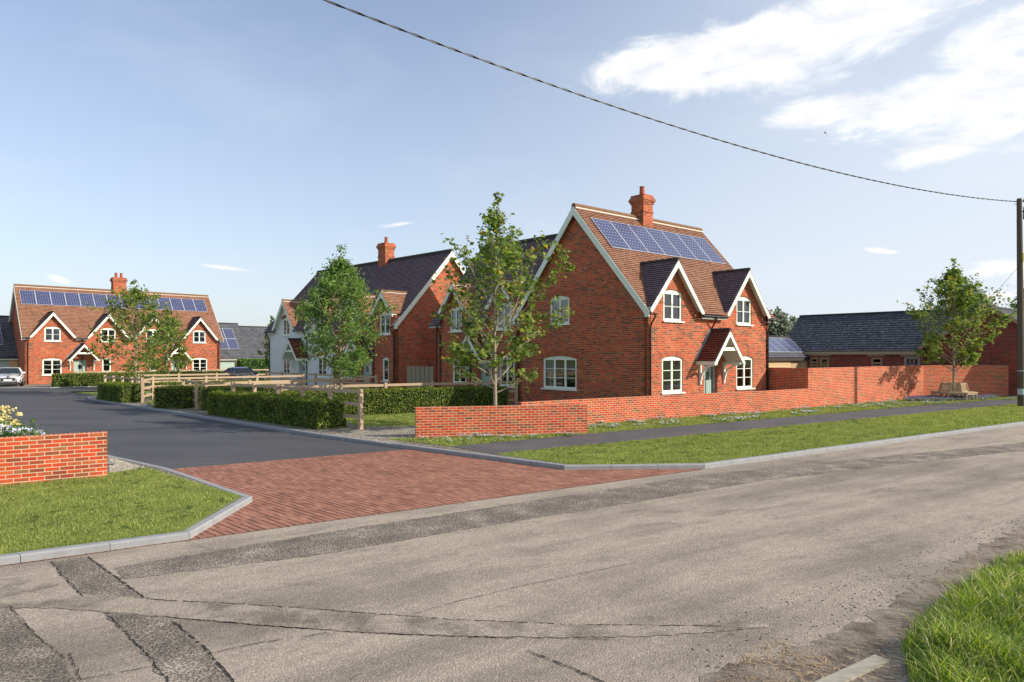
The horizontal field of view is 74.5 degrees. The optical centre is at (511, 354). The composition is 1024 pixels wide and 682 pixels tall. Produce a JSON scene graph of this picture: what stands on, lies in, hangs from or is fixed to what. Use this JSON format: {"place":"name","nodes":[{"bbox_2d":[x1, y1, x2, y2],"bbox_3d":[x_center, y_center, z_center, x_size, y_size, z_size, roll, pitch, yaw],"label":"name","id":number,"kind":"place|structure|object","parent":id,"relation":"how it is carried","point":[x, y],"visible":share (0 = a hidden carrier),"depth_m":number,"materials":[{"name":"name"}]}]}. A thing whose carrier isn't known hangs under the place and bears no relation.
{"place":"outdoors","nodes":[
{"label":"outdoors","id":0,"kind":"place"},
{"bbox_2d":[0,383,51,386],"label":"yard ground","id":1,"kind":"structure","parent":0,"point":[26,385],"depth_m":52.29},
{"bbox_2d":[0,315,17,381],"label":"garage","id":2,"kind":"structure","parent":1,"relation":"on","point":[8,353],"depth_m":56.54,"materials":[{"name":"tile"}]},
{"bbox_2d":[0,367,25,385],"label":"parked car","id":3,"kind":"object","parent":1,"relation":"on","point":[5,372],"visible":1,"depth_m":51.26,"materials":[{"name":"silver metal"}]},
{"bbox_2d":[9,273,223,383],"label":"semi detached pair","id":4,"kind":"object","parent":1,"relation":"on","point":[53,333],"visible":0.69,"depth_m":57.85,"materials":[{"name":"brick"}]},
{"bbox_2d":[41,358,61,375],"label":"window","id":5,"kind":"structure","parent":4,"relation":"in","point":[58,361],"depth_m":55.32,"materials":[{"name":"beige paint"}]},
{"bbox_2d":[43,327,61,341],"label":"window","id":6,"kind":"structure","parent":4,"relation":"in","point":[58,330],"depth_m":55.42,"materials":[{"name":"beige paint"}]},
{"bbox_2d":[74,360,85,373],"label":"door","id":7,"kind":"structure","parent":4,"relation":"in","point":[77,363],"depth_m":56.76,"materials":[{"name":"white paint"}]},
{"bbox_2d":[193,358,206,371],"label":"window","id":8,"kind":"structure","parent":4,"relation":"in","point":[204,363],"depth_m":63.56,"materials":[{"name":"beige paint"}]},
{"bbox_2d":[200,322,249,368],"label":"garage","id":9,"kind":"structure","parent":1,"relation":"on","point":[233,348],"depth_m":69.36,"materials":[{"name":"tile"}]},
{"bbox_2d":[220,360,234,368],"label":"garage door","id":10,"kind":"structure","parent":9,"relation":"in","point":[224,364],"depth_m":68.16,"materials":[{"name":"white paint"}]},
{"bbox_2d":[239,326,268,358],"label":"long garage","id":11,"kind":"structure","parent":1,"relation":"on","point":[253,337],"depth_m":72.04,"materials":[{"name":"tile"}]},
{"bbox_2d":[73,390,154,394],"bbox_3d":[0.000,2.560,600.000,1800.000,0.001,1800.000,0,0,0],"label":"ground","id":12,"kind":"structure","parent":0,"point":[95,392],"depth_m":44.87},
{"bbox_2d":[0,386,97,387],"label":"kerb","id":13,"kind":"structure","parent":12,"relation":"on","point":[48,387],"depth_m":49.30,"materials":[{"name":"concrete"}]},
{"bbox_2d":[0,431,106,485],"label":"brick wall","id":14,"kind":"structure","parent":12,"relation":"on","point":[35,458],"depth_m":12.70,"materials":[{"name":"red brick"}]},
{"bbox_2d":[0,424,252,565],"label":"kerb","id":15,"kind":"structure","parent":12,"relation":"on","point":[134,542],"depth_m":8.77,"materials":[{"name":"concrete"}]},
{"bbox_2d":[85,279,181,381],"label":"maple tree","id":16,"kind":"object","parent":12,"relation":"on","point":[136,294],"visible":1,"depth_m":40.70,"materials":[{"name":"green plant"}]},
{"bbox_2d":[135,309,193,380],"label":"maple tree","id":17,"kind":"object","parent":12,"relation":"on","point":[169,347],"visible":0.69,"depth_m":47.42,"materials":[{"name":"green plant"}]},
{"bbox_2d":[87,396,1023,469],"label":"kerb","id":18,"kind":"structure","parent":12,"relation":"on","point":[714,464],"depth_m":17.17,"materials":[{"name":"concrete"}]},
{"bbox_2d":[0,466,240,554],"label":"lawn","id":19,"kind":"structure","parent":0,"point":[147,517],"depth_m":10.12,"materials":[{"name":"green plant"}]},
{"bbox_2d":[1,457,242,554],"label":"side ground","id":20,"kind":"structure","parent":0,"point":[157,469],"depth_m":13.89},
{"bbox_2d":[108,457,143,472],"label":"gravel stones","id":21,"kind":"object","parent":20,"relation":"on","point":[120,463],"visible":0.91,"depth_m":14.38,"materials":[{"name":"beige gravel"}]},
{"label":"flower bed soil","id":22,"kind":"structure","parent":20,"relation":"on","visible":0},
{"bbox_2d":[0,423,47,436],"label":"white flower clump","id":23,"kind":"object","parent":22,"relation":"on","point":[4,432],"visible":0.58,"depth_m":13.84,"materials":[{"name":"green plant"}]},
{"bbox_2d":[0,405,53,436],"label":"yellow flower plant","id":24,"kind":"object","parent":22,"relation":"on","point":[13,422],"visible":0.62,"depth_m":14.40,"materials":[{"name":"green plant"}]},
{"bbox_2d":[0,385,404,468],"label":"estate road","id":25,"kind":"structure","parent":0,"point":[166,440],"depth_m":21.17,"materials":[{"name":"grey asphalt"}]},
{"bbox_2d":[73,369,225,372],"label":"fence","id":26,"kind":"object","parent":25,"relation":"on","point":[145,371],"visible":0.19,"depth_m":54.59,"materials":[{"name":"brown wood"}]},
{"bbox_2d":[51,370,253,386],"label":"hedge","id":27,"kind":"object","parent":25,"relation":"on","point":[73,379],"visible":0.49,"depth_m":51.41,"materials":[{"name":"green plant"}]},
{"bbox_2d":[220,367,264,380],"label":"parked car","id":28,"kind":"object","parent":25,"relation":"on","point":[239,370],"visible":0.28,"depth_m":50.36,"materials":[{"name":"blue paint"}]},
{"bbox_2d":[236,358,268,379],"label":"hedge","id":29,"kind":"object","parent":25,"relation":"on","point":[253,363],"visible":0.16,"depth_m":60.85,"materials":[{"name":"green plant"}]},
{"bbox_2d":[256,315,273,366],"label":"tree","id":30,"kind":"object","parent":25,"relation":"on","point":[267,345],"visible":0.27,"depth_m":55.88,"materials":[{"name":"green plant"}]},
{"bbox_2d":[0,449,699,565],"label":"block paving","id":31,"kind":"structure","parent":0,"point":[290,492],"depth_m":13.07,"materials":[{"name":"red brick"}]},
{"bbox_2d":[347,413,414,426],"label":"front lawn","id":32,"kind":"structure","parent":0,"point":[386,418],"depth_m":24.29,"materials":[{"name":"green plant"}]},
{"bbox_2d":[430,191,575,405],"bbox_3d":[-0.279,-1.373,21.368,4.701,7.547,5.008,0,0,0],"label":"maple tree","id":33,"kind":"object","parent":32,"relation":"on","point":[513,254],"visible":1,"depth_m":21.00,"materials":[{"name":"green plant"}]},
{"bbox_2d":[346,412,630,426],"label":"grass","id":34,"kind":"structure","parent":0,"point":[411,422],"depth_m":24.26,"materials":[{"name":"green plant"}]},
{"bbox_2d":[0,425,1023,681],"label":"road","id":35,"kind":"structure","parent":0,"point":[700,557],"depth_m":7.57,"materials":[{"name":"grey asphalt"}]},
{"bbox_2d":[0,575,64,590],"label":"trench repair","id":36,"kind":"structure","parent":35,"relation":"on","point":[28,583],"depth_m":7.33,"materials":[{"name":"concrete"}]},
{"bbox_2d":[0,607,76,681],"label":"trench repair","id":37,"kind":"structure","parent":35,"relation":"on","point":[27,654],"depth_m":5.56,"materials":[{"name":"asphalt"}]},
{"bbox_2d":[52,556,229,681],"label":"trench repair","id":38,"kind":"structure","parent":35,"relation":"on","point":[175,652],"depth_m":6.04,"materials":[{"name":"asphalt"}]},
{"bbox_2d":[172,621,234,681],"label":"road crack","id":39,"kind":"object","parent":35,"relation":"on","point":[218,663],"visible":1,"depth_m":5.58,"materials":[{"name":"grey asphalt"}]},
{"bbox_2d":[154,615,605,638],"bbox_3d":[-1.284,2.490,6.087,4.295,0.001,0.147,0,0,7],"label":"road crack","id":40,"kind":"object","parent":35,"relation":"on","point":[397,633],"visible":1,"depth_m":5.99,"materials":[{"name":"grey asphalt"}]},
{"bbox_2d":[0,590,768,637],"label":"trench repair","id":41,"kind":"structure","parent":35,"relation":"on","point":[266,615],"depth_m":6.31,"materials":[{"name":"grey asphalt"}]},
{"bbox_2d":[146,598,721,625],"bbox_3d":[-0.908,2.490,6.446,5.696,0.001,0.168,0,0,7],"label":"road crack","id":42,"kind":"object","parent":35,"relation":"on","point":[418,616],"visible":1,"depth_m":6.42,"materials":[{"name":"grey asphalt"}]},
{"bbox_2d":[114,442,1023,578],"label":"trench repair","id":43,"kind":"structure","parent":35,"relation":"on","point":[330,542],"depth_m":10.42,"materials":[{"name":"grey asphalt"}]},
{"bbox_2d":[672,515,1023,681],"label":"stones","id":44,"kind":"object","parent":35,"relation":"on","point":[716,667],"visible":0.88,"depth_m":6.72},
{"bbox_2d":[815,654,888,681],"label":"flush kerb","id":45,"kind":"structure","parent":35,"relation":"on","point":[859,668],"depth_m":5.29,"materials":[{"name":"grey concrete"}]},
{"bbox_2d":[811,574,907,658],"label":"stones","id":46,"kind":"object","parent":35,"relation":"on","point":[866,609],"visible":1,"depth_m":6.67,"materials":[{"name":"grey gravel"}]},
{"bbox_2d":[700,526,1023,681],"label":"roadside dirt","id":47,"kind":"structure","parent":35,"relation":"on","point":[882,625],"depth_m":5.83,"materials":[{"name":"soil"}]},
{"bbox_2d":[718,640,837,681],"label":"straw","id":48,"kind":"object","parent":47,"relation":"on","point":[784,665],"visible":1,"depth_m":5.42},
{"bbox_2d":[787,523,1023,680],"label":"straw","id":49,"kind":"object","parent":47,"relation":"on","point":[907,616],"visible":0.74,"depth_m":6.12,"materials":[{"name":"plant"}]},
{"bbox_2d":[0,0,1023,325],"label":"sky","id":50,"kind":"structure","parent":0,"point":[221,150],"materials":[{"name":"blue"}]},
{"bbox_2d":[90,390,1013,464],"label":"garden ground","id":51,"kind":"structure","parent":0,"point":[351,427],"depth_m":21.15,"materials":[{"name":"grey concrete"}]},
{"bbox_2d":[96,381,146,402],"bbox_3d":[-20.176,1.909,34.711,4.214,1.025,1.284,0,0,43],"label":"hedge","id":52,"kind":"object","parent":51,"relation":"on","point":[121,392],"visible":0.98,"depth_m":33.60,"materials":[{"name":"green plant"}]},
{"bbox_2d":[103,375,140,382],"bbox_3d":[-21.050,1.825,36.401,5.994,1.250,0.123,0,0,43],"label":"fence","id":53,"kind":"object","parent":51,"relation":"on","point":[122,378],"visible":0.36,"depth_m":36.39,"materials":[{"name":"brown wood"}]},
{"bbox_2d":[153,384,205,408],"bbox_3d":[-14.999,1.887,30.455,1.704,1.074,1.724,0,0,11],"label":"hedge","id":54,"kind":"object","parent":51,"relation":"on","point":[176,396],"visible":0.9,"depth_m":29.78,"materials":[{"name":"green plant"}]},
{"bbox_2d":[182,378,197,408],"bbox_3d":[-14.806,1.800,30.922,0.135,1.300,4.130,0,0,-33],"label":"fence","id":55,"kind":"object","parent":51,"relation":"on","point":[195,391],"visible":0.54,"depth_m":29.22,"materials":[{"name":"brown wood"}]},
{"bbox_2d":[138,372,252,388],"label":"fence","id":56,"kind":"object","parent":51,"relation":"on","point":[215,374],"visible":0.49,"depth_m":42.47,"materials":[{"name":"brown wood"}]},
{"bbox_2d":[156,379,270,387],"bbox_3d":[-17.002,1.944,38.748,6.289,0.980,1.036,0,0,-38],"label":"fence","id":57,"kind":"object","parent":51,"relation":"on","point":[171,383],"visible":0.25,"depth_m":38.07,"materials":[{"name":"brown wood"}]},
{"bbox_2d":[141,374,304,402],"bbox_3d":[-16.090,1.825,37.308,2.213,1.250,9.171,0,0,40],"label":"fence","id":58,"kind":"object","parent":51,"relation":"on","point":[152,379],"visible":0.63,"depth_m":36.93,"materials":[{"name":"brown wood"}]},
{"bbox_2d":[206,389,348,428],"bbox_3d":[-8.750,1.899,24.506,8.230,1.052,1.369,0,0,42],"label":"hedge","id":59,"kind":"object","parent":51,"relation":"on","point":[316,412],"visible":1,"depth_m":23.10,"materials":[{"name":"green plant"}]},
{"bbox_2d":[201,377,368,407],"bbox_3d":[-10.575,1.825,32.400,8.431,1.250,0.122,0,0,-44],"label":"fence","id":60,"kind":"object","parent":51,"relation":"on","point":[330,380],"visible":0.41,"depth_m":32.32,"materials":[{"name":"brown wood"}]},
{"bbox_2d":[231,382,362,429],"bbox_3d":[-7.965,1.780,24.149,8.332,1.340,0.123,0,0,40],"label":"fence","id":61,"kind":"object","parent":51,"relation":"on","point":[330,390],"visible":0.37,"depth_m":22.53,"materials":[{"name":"brown wood"}]},
{"bbox_2d":[265,371,377,390],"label":"fence","id":62,"kind":"object","parent":51,"relation":"on","point":[316,374],"visible":0.46,"depth_m":42.61,"materials":[{"name":"brown wood"}]},
{"bbox_2d":[264,237,464,390],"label":"pair of cottages","id":63,"kind":"object","parent":51,"relation":"on","point":[417,296],"visible":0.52,"depth_m":41.63,"materials":[{"name":"brick"}]},
{"bbox_2d":[378,312,390,335],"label":"window","id":64,"kind":"structure","parent":63,"relation":"in","point":[381,324],"depth_m":39.56,"materials":[{"name":"beige paint"}]},
{"bbox_2d":[330,428,414,443],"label":"gravel stones","id":65,"kind":"object","parent":51,"relation":"on","point":[350,432],"visible":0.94,"depth_m":20.31,"materials":[{"name":"beige gravel"}]},
{"bbox_2d":[280,384,509,414],"bbox_3d":[-4.478,1.863,27.522,9.618,1.120,1.057,0,0,-28],"label":"hedge","id":66,"kind":"object","parent":51,"relation":"on","point":[389,400],"visible":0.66,"depth_m":27.38,"materials":[{"name":"green plant"}]},
{"bbox_2d":[281,380,517,404],"bbox_3d":[-4.380,1.825,28.725,10.487,1.250,0.124,0,0,-28],"label":"fence","id":67,"kind":"object","parent":51,"relation":"on","point":[385,385],"visible":0.36,"depth_m":28.82,"materials":[{"name":"brown wood"}]},
{"bbox_2d":[407,366,434,387],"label":"timber gate","id":68,"kind":"structure","parent":51,"relation":"on","point":[420,374],"depth_m":37.53,"materials":[{"name":"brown wood"}]},
{"bbox_2d":[428,233,557,403],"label":"semi detached house","id":69,"kind":"structure","parent":51,"relation":"on","point":[444,331],"depth_m":35.32,"materials":[{"name":"brick"}]},
{"bbox_2d":[448,307,461,332],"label":"window","id":70,"kind":"structure","parent":69,"relation":"in","point":[457,308],"depth_m":35.75,"materials":[{"name":"beige paint"}]},
{"bbox_2d":[481,363,490,385],"bbox_3d":[-1.248,1.345,34.139,0.070,2.050,0.920,0,0,-43],"label":"door","id":71,"kind":"structure","parent":69,"relation":"in","point":[485,377],"depth_m":34.28,"materials":[{"name":"green paint"}]},
{"bbox_2d":[497,303,511,330],"bbox_3d":[-0.399,-1.823,33.014,0.185,1.355,1.190,0,0,-43],"label":"window","id":72,"kind":"structure","parent":69,"relation":"in","point":[499,329],"depth_m":33.03,"materials":[{"name":"beige paint"}]},
{"bbox_2d":[500,356,514,387],"bbox_3d":[-0.247,0.867,32.855,0.185,1.535,1.240,0,0,-43],"label":"window","id":73,"kind":"structure","parent":69,"relation":"in","point":[503,385],"depth_m":32.86,"materials":[{"name":"beige paint"}]},
{"bbox_2d":[415,404,586,437],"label":"brick wall","id":74,"kind":"structure","parent":51,"relation":"on","point":[444,421],"depth_m":19.81,"materials":[{"name":"red brick"}]},
{"bbox_2d":[512,186,776,401],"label":"detached house","id":75,"kind":"structure","parent":51,"relation":"on","point":[659,307],"depth_m":28.82,"materials":[{"name":"brick"}]},
{"bbox_2d":[541,356,577,390],"bbox_3d":[2.133,0.837,29.866,0.271,1.515,2.290,0,0,-39],"label":"window","id":76,"kind":"structure","parent":75,"relation":"in","point":[550,368],"depth_m":30.13,"materials":[{"name":"beige paint"}]},
{"bbox_2d":[550,296,569,325],"bbox_3d":[2.107,-1.923,29.834,0.185,1.315,1.390,0,0,-39],"label":"window","id":77,"kind":"structure","parent":75,"relation":"in","point":[562,297],"depth_m":29.84,"materials":[{"name":"beige paint"}]},
{"bbox_2d":[661,356,685,394],"bbox_3d":[6.426,0.837,26.983,1.490,1.515,0.185,0,0,-39],"label":"window","id":78,"kind":"structure","parent":75,"relation":"in","point":[671,358],"depth_m":27.03,"materials":[{"name":"beige paint"}]},
{"bbox_2d":[662,290,684,322],"bbox_3d":[6.442,-1.923,26.993,1.340,1.315,0.185,0,0,-39],"label":"window","id":79,"kind":"structure","parent":75,"relation":"in","point":[672,292],"depth_m":27.03,"materials":[{"name":"beige paint"}]},
{"bbox_2d":[704,365,714,392],"bbox_3d":[8.344,1.355,28.759,0.950,2.030,0.070,0,0,-39],"label":"door","id":80,"kind":"structure","parent":75,"relation":"in","point":[707,378],"depth_m":28.79,"materials":[{"name":"green paint"}]},
{"bbox_2d":[736,297,753,325],"bbox_3d":[10.416,-1.923,30.255,1.340,1.315,0.185,0,0,-39],"label":"window","id":81,"kind":"structure","parent":75,"relation":"in","point":[742,299],"depth_m":30.29,"materials":[{"name":"beige paint"}]},
{"bbox_2d":[736,356,755,389],"bbox_3d":[10.462,0.837,30.290,1.490,1.515,0.185,0,0,-39],"label":"window","id":82,"kind":"structure","parent":75,"relation":"in","point":[743,368],"depth_m":30.34,"materials":[{"name":"beige paint"}]},
{"bbox_2d":[517,389,808,423],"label":"brick wall","id":83,"kind":"structure","parent":51,"relation":"on","point":[613,409],"depth_m":25.31,"materials":[{"name":"red brick"}]},
{"bbox_2d":[391,395,1016,445],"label":"border turf","id":84,"kind":"structure","parent":51,"relation":"on","point":[613,431],"depth_m":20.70,"materials":[{"name":"green plant"}]},
{"bbox_2d":[417,431,576,443],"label":"flowers","id":85,"kind":"object","parent":84,"relation":"on","point":[533,435],"visible":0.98,"depth_m":19.10,"materials":[{"name":"white plant"}]},
{"bbox_2d":[401,395,1016,442],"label":"flowers","id":86,"kind":"object","parent":84,"relation":"on","point":[710,418],"visible":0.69,"depth_m":24.70,"materials":[{"name":"yellow plant"}]},
{"bbox_2d":[587,395,1016,428],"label":"flowers","id":87,"kind":"object","parent":84,"relation":"on","point":[734,412],"visible":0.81,"depth_m":26.30,"materials":[{"name":"white plant"}]},
{"bbox_2d":[902,393,998,401],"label":"flowers","id":88,"kind":"object","parent":84,"relation":"on","point":[923,398],"visible":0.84,"depth_m":34.63,"materials":[{"name":"grey plant"}]},
{"bbox_2d":[931,382,977,399],"bbox_3d":[23.200,1.941,35.400,1.996,0.938,1.996,0,0,22],"label":"tree bench","id":89,"kind":"object","parent":84,"relation":"on","point":[961,389],"visible":0.94,"depth_m":34.93,"materials":[{"name":"brown wood"}]},
{"bbox_2d":[897,258,1016,398],"bbox_3d":[23.225,-1.333,35.483,5.064,7.467,5.072,0,0,24],"label":"maple tree","id":90,"kind":"object","parent":84,"relation":"on","point":[953,282],"visible":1,"depth_m":35.02,"materials":[{"name":"green plant"}]},
{"bbox_2d":[769,335,809,367],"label":"timber shed","id":91,"kind":"structure","parent":51,"relation":"on","point":[785,351],"depth_m":45.54,"materials":[{"name":"wood"}]},
{"bbox_2d":[769,367,810,406],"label":"brick wall","id":92,"kind":"structure","parent":51,"relation":"on","point":[784,378],"depth_m":30.74,"materials":[{"name":"red brick"}]},
{"bbox_2d":[788,307,984,367],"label":"brick barn","id":93,"kind":"structure","parent":51,"relation":"on","point":[873,339],"depth_m":44.95,"materials":[{"name":"tile"}]},
{"bbox_2d":[820,357,828,367],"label":"window","id":94,"kind":"structure","parent":93,"relation":"in","point":[824,361],"depth_m":45.86,"materials":[{"name":"beige glass"}]},
{"bbox_2d":[904,356,919,365],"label":"window","id":95,"kind":"structure","parent":93,"relation":"in","point":[908,360],"depth_m":41.86,"materials":[{"name":"grey"}]},
{"bbox_2d":[803,365,1008,406],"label":"brick wall","id":96,"kind":"structure","parent":51,"relation":"on","point":[836,385],"depth_m":34.77,"materials":[{"name":"red brick"}]},
{"bbox_2d":[917,306,1016,395],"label":"barn wing","id":97,"kind":"structure","parent":51,"relation":"on","point":[1002,350],"depth_m":38.61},
{"bbox_2d":[451,399,1017,453],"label":"footpath","id":98,"kind":"structure","parent":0,"point":[557,441],"depth_m":21.36,"materials":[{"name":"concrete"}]},
{"bbox_2d":[497,406,1023,464],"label":"verge","id":99,"kind":"structure","parent":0,"point":[581,447],"depth_m":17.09,"materials":[{"name":"green plant"}]},
{"bbox_2d":[856,403,1023,428],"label":"grass","id":100,"kind":"structure","parent":99,"relation":"on","point":[1008,412],"depth_m":25.22,"materials":[{"name":"green plant"}]},
{"bbox_2d":[1014,198,1023,405],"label":"utility pole","id":101,"kind":"object","parent":99,"relation":"on","point":[1020,333],"visible":0.95,"depth_m":30.66,"materials":[{"name":"brown wood"}]},
{"bbox_2d":[324,0,1016,201],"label":"power cable","id":102,"kind":"object","parent":101,"relation":"attached to","point":[434,42],"visible":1,"depth_m":17.27,"materials":[{"name":"grey plastic"}]},
{"bbox_2d":[768,306,793,335],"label":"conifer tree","id":103,"kind":"object","parent":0,"point":[781,327],"visible":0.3,"depth_m":67.36,"materials":[{"name":"green plant"}]},
{"bbox_2d":[885,544,1023,681],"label":"verge","id":104,"kind":"structure","parent":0,"point":[909,672],"depth_m":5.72,"materials":[{"name":"green plant"}]},
{"bbox_2d":[921,283,998,308],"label":"willow tree","id":105,"kind":"object","parent":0,"point":[980,291],"visible":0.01,"depth_m":72.62,"materials":[{"name":"green plant"}]},
{"label":"garden lawn","id":106,"kind":"structure","parent":0,"visible":0},
{"bbox_2d":[200,383,285,410],"bbox_3d":[-11.889,1.866,29.904,3.618,1.115,1.038,0,0,-45],"label":"hedge","id":107,"kind":"object","parent":106,"relation":"on","point":[205,391],"visible":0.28,"depth_m":29.02,"materials":[{"name":"green plant"}]},
{"bbox_2d":[289,244,398,388],"bbox_3d":[-6.952,-1.054,27.321,4.443,6.910,4.464,0,0,0],"label":"ash tree","id":108,"kind":"object","parent":106,"relation":"on","point":[332,281],"visible":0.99,"depth_m":27.03,"materials":[{"name":"green plant"}]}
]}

